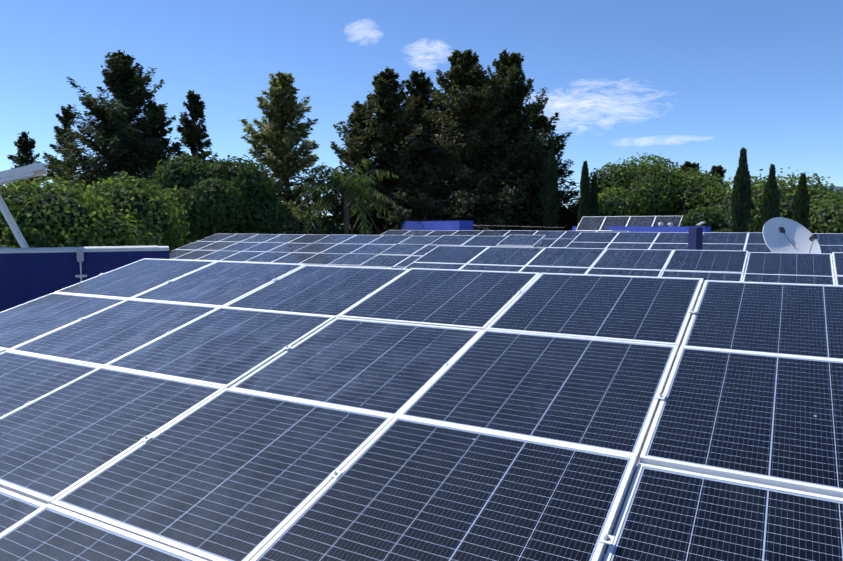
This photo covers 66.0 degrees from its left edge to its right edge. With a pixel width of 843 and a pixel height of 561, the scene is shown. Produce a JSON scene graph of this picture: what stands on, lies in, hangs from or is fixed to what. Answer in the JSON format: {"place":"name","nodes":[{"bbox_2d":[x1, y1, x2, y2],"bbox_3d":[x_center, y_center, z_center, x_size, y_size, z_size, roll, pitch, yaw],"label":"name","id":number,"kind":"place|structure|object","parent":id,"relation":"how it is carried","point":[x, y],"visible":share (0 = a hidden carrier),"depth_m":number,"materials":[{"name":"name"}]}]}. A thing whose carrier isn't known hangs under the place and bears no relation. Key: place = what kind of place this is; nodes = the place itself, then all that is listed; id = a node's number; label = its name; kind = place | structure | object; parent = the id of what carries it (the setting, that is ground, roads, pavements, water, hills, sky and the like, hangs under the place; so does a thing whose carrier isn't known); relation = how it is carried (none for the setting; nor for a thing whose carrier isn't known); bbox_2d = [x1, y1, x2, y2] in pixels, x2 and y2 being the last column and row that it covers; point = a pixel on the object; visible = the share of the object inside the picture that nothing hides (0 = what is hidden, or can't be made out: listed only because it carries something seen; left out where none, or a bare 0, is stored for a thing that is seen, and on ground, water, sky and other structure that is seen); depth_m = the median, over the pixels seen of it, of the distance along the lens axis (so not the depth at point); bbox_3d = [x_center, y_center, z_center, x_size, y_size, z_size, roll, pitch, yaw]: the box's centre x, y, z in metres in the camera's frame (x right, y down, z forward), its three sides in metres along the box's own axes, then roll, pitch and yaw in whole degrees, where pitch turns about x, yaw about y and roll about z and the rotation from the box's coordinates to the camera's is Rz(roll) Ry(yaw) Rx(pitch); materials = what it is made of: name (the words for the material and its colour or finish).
{"place":"outdoors","nodes":[
{"label":"outdoors","id":0,"kind":"place"},
{"bbox_2d":[0,0,842,226],"label":"sky","id":1,"kind":"structure","parent":0,"point":[702,82],"materials":[{"name":"blue"}]},
{"bbox_2d":[474,225,563,229],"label":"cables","id":2,"kind":"object","parent":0,"point":[516,226],"visible":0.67,"depth_m":27.71,"materials":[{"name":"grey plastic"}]},
{"bbox_2d":[337,265,835,552],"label":"roof slab","id":3,"kind":"structure","parent":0,"point":[621,508],"depth_m":3.98,"materials":[{"name":"grey concrete"}]},
{"bbox_2d":[0,246,168,311],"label":"parapet wall","id":4,"kind":"structure","parent":3,"relation":"on","point":[28,274],"depth_m":9.22,"materials":[{"name":"blue paint"}]},
{"bbox_2d":[0,162,47,247],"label":"support frame","id":5,"kind":"object","parent":4,"relation":"on","point":[22,173],"visible":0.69,"depth_m":9.03,"materials":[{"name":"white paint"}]},
{"bbox_2d":[75,248,86,281],"bbox_3d":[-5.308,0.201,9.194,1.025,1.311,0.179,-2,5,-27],"label":"conduit and junction box","id":6,"kind":"object","parent":4,"relation":"attached to","point":[80,255],"visible":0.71,"depth_m":9.29,"materials":[{"name":"grey metal"}]},
{"bbox_2d":[169,234,544,268],"bbox_3d":[-3.212,-0.750,20.462,13.482,1.414,4.078,3,6,30],"label":"solar array","id":7,"kind":"object","parent":3,"relation":"on","point":[390,251],"visible":0.62,"depth_m":20.70,"materials":[{"name":"blue glass"}]},
{"bbox_2d":[0,258,842,560],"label":"solar array","id":8,"kind":"object","parent":3,"relation":"on","point":[176,410],"visible":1,"depth_m":3.05,"materials":[{"name":"blue glass"}]},
{"bbox_2d":[402,221,472,229],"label":"parapet wall","id":9,"kind":"structure","parent":3,"relation":"on","point":[437,225],"depth_m":31.91,"materials":[{"name":"blue paint"}]},
{"bbox_2d":[381,230,628,247],"bbox_3d":[2.212,-1.106,24.150,10.134,1.505,3.057,3,6,30],"label":"solar array","id":10,"kind":"object","parent":3,"relation":"on","point":[557,239],"visible":0.31,"depth_m":24.69,"materials":[{"name":"blue glass"}]},
{"bbox_2d":[403,246,842,367],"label":"solar array","id":11,"kind":"object","parent":3,"relation":"on","point":[772,267],"visible":0.31,"depth_m":10.39,"materials":[{"name":"blue glass"}]},
{"bbox_2d":[576,216,682,230],"bbox_3d":[8.854,-1.765,28.373,4.555,2.110,1.679,3,6,35],"label":"solar panel","id":12,"kind":"object","parent":3,"relation":"on","point":[596,223],"visible":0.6,"depth_m":28.85,"materials":[{"name":"blue glass"}]},
{"bbox_2d":[572,226,710,231],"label":"parapet wall","id":13,"kind":"structure","parent":3,"relation":"on","point":[648,229],"depth_m":26.80,"materials":[{"name":"blue paint"}]},
{"bbox_2d":[688,227,702,249],"bbox_3d":[6.428,-0.425,15.263,0.220,1.641,0.220,-2,5,-27],"label":"chimney","id":14,"kind":"object","parent":3,"relation":"on","point":[695,238],"visible":0.43,"depth_m":15.14,"materials":[{"name":"paint"}]},
{"bbox_2d":[565,232,842,275],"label":"solar array","id":15,"kind":"object","parent":3,"relation":"on","point":[829,243],"visible":0.38,"depth_m":17.18,"materials":[{"name":"blue glass"}]},
{"bbox_2d":[763,217,820,252],"bbox_3d":[7.273,-0.322,12.774,1.020,1.852,0.962,3,6,30],"label":"satellite dish","id":16,"kind":"object","parent":3,"relation":"on","point":[783,235],"visible":0.79,"depth_m":12.88,"materials":[{"name":"white paint"}]},
{"bbox_2d":[726,185,842,193],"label":"hill","id":17,"kind":"structure","parent":0,"point":[836,187],"depth_m":72.93,"materials":[{"name":"green plant"}]},
{"label":"ground","id":18,"kind":"structure","parent":0,"visible":0},
{"bbox_2d":[6,131,48,192],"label":"conifer tree","id":19,"kind":"object","parent":18,"relation":"on","point":[24,145],"visible":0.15,"depth_m":50.18,"materials":[{"name":"green plant"}]},
{"bbox_2d":[0,171,117,247],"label":"bush","id":20,"kind":"object","parent":18,"relation":"on","point":[36,204],"visible":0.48,"depth_m":15.59,"materials":[{"name":"green plant"}]},
{"bbox_2d":[43,106,90,187],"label":"conifer tree","id":21,"kind":"object","parent":18,"relation":"on","point":[65,118],"visible":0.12,"depth_m":48.03,"materials":[{"name":"green plant"}]},
{"bbox_2d":[0,196,158,247],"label":"bush","id":22,"kind":"object","parent":18,"relation":"on","point":[113,237],"visible":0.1,"depth_m":16.17,"materials":[{"name":"green plant"}]},
{"bbox_2d":[30,49,195,249],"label":"conifer tree","id":23,"kind":"object","parent":18,"relation":"on","point":[115,143],"visible":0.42,"depth_m":40.33,"materials":[{"name":"green plant"}]},
{"bbox_2d":[52,172,189,257],"bbox_3d":[-9.223,1.484,18.675,5.533,9.263,5.053,3,6,30],"label":"bush","id":24,"kind":"object","parent":18,"relation":"on","point":[147,206],"visible":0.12,"depth_m":18.14,"materials":[{"name":"green plant"}]},
{"bbox_2d":[136,101,181,244],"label":"conifer tree","id":25,"kind":"object","parent":18,"relation":"on","point":[165,139],"visible":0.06,"depth_m":43.70,"materials":[{"name":"green plant"}]},
{"bbox_2d":[170,90,224,249],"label":"conifer tree","id":26,"kind":"object","parent":18,"relation":"on","point":[194,130],"visible":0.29,"depth_m":43.59,"materials":[{"name":"green plant"}]},
{"bbox_2d":[152,152,291,246],"bbox_3d":[-10.520,-0.692,32.596,6.946,11.263,8.026,3,6,30],"label":"bush","id":27,"kind":"object","parent":18,"relation":"on","point":[221,197],"visible":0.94,"depth_m":31.10,"materials":[{"name":"green plant"}]},
{"bbox_2d":[195,200,317,239],"bbox_3d":[-8.536,0.163,35.310,6.971,9.104,5.808,-1,5,-7],"label":"tree","id":28,"kind":"object","parent":18,"relation":"on","point":[293,214],"visible":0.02,"depth_m":33.04,"materials":[{"name":"green plant"}]},
{"bbox_2d":[239,71,343,223],"bbox_3d":[-7.970,-3.703,37.580,6.612,16.446,7.256,3,6,30],"label":"tree","id":29,"kind":"object","parent":18,"relation":"on","point":[282,160],"visible":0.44,"depth_m":36.73,"materials":[{"name":"green plant"}]},
{"bbox_2d":[278,208,343,234],"bbox_3d":[-6.488,0.390,35.194,4.448,8.671,4.785,3,6,30],"label":"bush","id":30,"kind":"object","parent":18,"relation":"on","point":[326,227],"visible":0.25,"depth_m":33.67,"materials":[{"name":"green plant"}]},
{"bbox_2d":[287,158,403,234],"bbox_3d":[-4.153,-0.878,35.158,7.246,11.232,7.458,3,6,30],"label":"palm tree","id":31,"kind":"object","parent":18,"relation":"on","point":[347,187],"visible":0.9,"depth_m":34.23,"materials":[{"name":"green plant"}]},
{"bbox_2d":[328,100,399,234],"bbox_3d":[-3.949,-3.429,40.833,7.861,15.348,7.912,3,6,30],"label":"conifer tree","id":32,"kind":"object","parent":18,"relation":"on","point":[353,119],"visible":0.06,"depth_m":39.58,"materials":[{"name":"green plant"}]},
{"bbox_2d":[324,66,451,234],"bbox_3d":[-2.591,-4.254,40.088,10.178,17.151,10.016,3,6,30],"label":"conifer tree","id":33,"kind":"object","parent":18,"relation":"on","point":[387,123],"visible":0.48,"depth_m":38.48,"materials":[{"name":"green plant"}]},
{"bbox_2d":[349,69,453,220],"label":"conifer tree","id":34,"kind":"object","parent":18,"relation":"on","point":[420,82],"visible":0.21,"depth_m":40.62,"materials":[{"name":"green plant"}]},
{"bbox_2d":[379,49,538,229],"bbox_3d":[3.115,-4.755,39.812,11.947,18.472,11.216,3,6,30],"label":"conifer tree","id":35,"kind":"object","parent":18,"relation":"on","point":[462,105],"visible":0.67,"depth_m":38.17,"materials":[{"name":"green plant"}]},
{"bbox_2d":[436,48,580,230],"bbox_3d":[5.650,-5.073,41.308,11.344,18.526,12.300,3,6,30],"label":"conifer tree","id":36,"kind":"object","parent":18,"relation":"on","point":[512,87],"visible":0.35,"depth_m":38.82,"materials":[{"name":"green plant"}]},
{"bbox_2d":[487,113,578,230],"bbox_3d":[7.240,-2.913,39.696,7.637,14.503,8.508,3,6,30],"label":"conifer tree","id":37,"kind":"object","parent":18,"relation":"on","point":[537,212],"visible":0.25,"depth_m":38.99,"materials":[{"name":"green plant"}]},
{"bbox_2d":[541,149,561,230],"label":"cypress tree","id":38,"kind":"object","parent":18,"relation":"on","point":[550,200],"visible":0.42,"depth_m":35.83,"materials":[{"name":"green plant"}]},
{"bbox_2d":[577,161,590,223],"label":"cypress tree","id":39,"kind":"object","parent":18,"relation":"on","point":[584,210],"visible":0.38,"depth_m":33.98,"materials":[{"name":"green plant"}]},
{"bbox_2d":[589,175,599,216],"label":"cypress tree","id":40,"kind":"object","parent":18,"relation":"on","point":[593,198],"visible":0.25,"depth_m":34.02,"materials":[{"name":"green plant"}]},
{"bbox_2d":[567,152,686,224],"bbox_3d":[12.156,-1.534,38.148,6.718,12.009,9.556,0,5,2],"label":"bush","id":41,"kind":"object","parent":18,"relation":"on","point":[643,188],"visible":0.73,"depth_m":35.19,"materials":[{"name":"green plant"}]},
{"bbox_2d":[679,161,707,176],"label":"conifer tree","id":42,"kind":"object","parent":18,"relation":"on","point":[687,164],"visible":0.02,"depth_m":50.23,"materials":[{"name":"green plant"}]},
{"bbox_2d":[662,167,727,225],"bbox_3d":[14.231,-0.991,37.604,7.086,11.018,5.136,4,6,42],"label":"bush","id":43,"kind":"object","parent":18,"relation":"on","point":[697,183],"visible":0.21,"depth_m":34.88,"materials":[{"name":"green plant"}]},
{"bbox_2d":[706,165,730,193],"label":"conifer tree","id":44,"kind":"object","parent":18,"relation":"on","point":[719,170],"visible":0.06,"depth_m":50.10,"materials":[{"name":"green plant"}]},
{"bbox_2d":[679,205,761,233],"bbox_3d":[14.677,0.533,32.302,5.922,8.872,5.879,-3,6,-29],"label":"bush","id":45,"kind":"object","parent":18,"relation":"on","point":[715,220],"visible":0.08,"depth_m":30.67,"materials":[{"name":"green plant"}]},
{"bbox_2d":[730,147,752,241],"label":"cypress tree","id":46,"kind":"object","parent":18,"relation":"on","point":[741,204],"visible":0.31,"depth_m":26.11,"materials":[{"name":"green plant"}]},
{"bbox_2d":[684,167,842,232],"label":"bush","id":47,"kind":"object","parent":18,"relation":"on","point":[826,210],"visible":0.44,"depth_m":31.42,"materials":[{"name":"green plant"}]},
{"bbox_2d":[760,164,780,231],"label":"cypress tree","id":48,"kind":"object","parent":18,"relation":"on","point":[770,203],"visible":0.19,"depth_m":26.71,"materials":[{"name":"green plant"}]},
{"bbox_2d":[793,172,810,229],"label":"cypress tree","id":49,"kind":"object","parent":18,"relation":"on","point":[801,210],"visible":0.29,"depth_m":27.27,"materials":[{"name":"green plant"}]}
]}

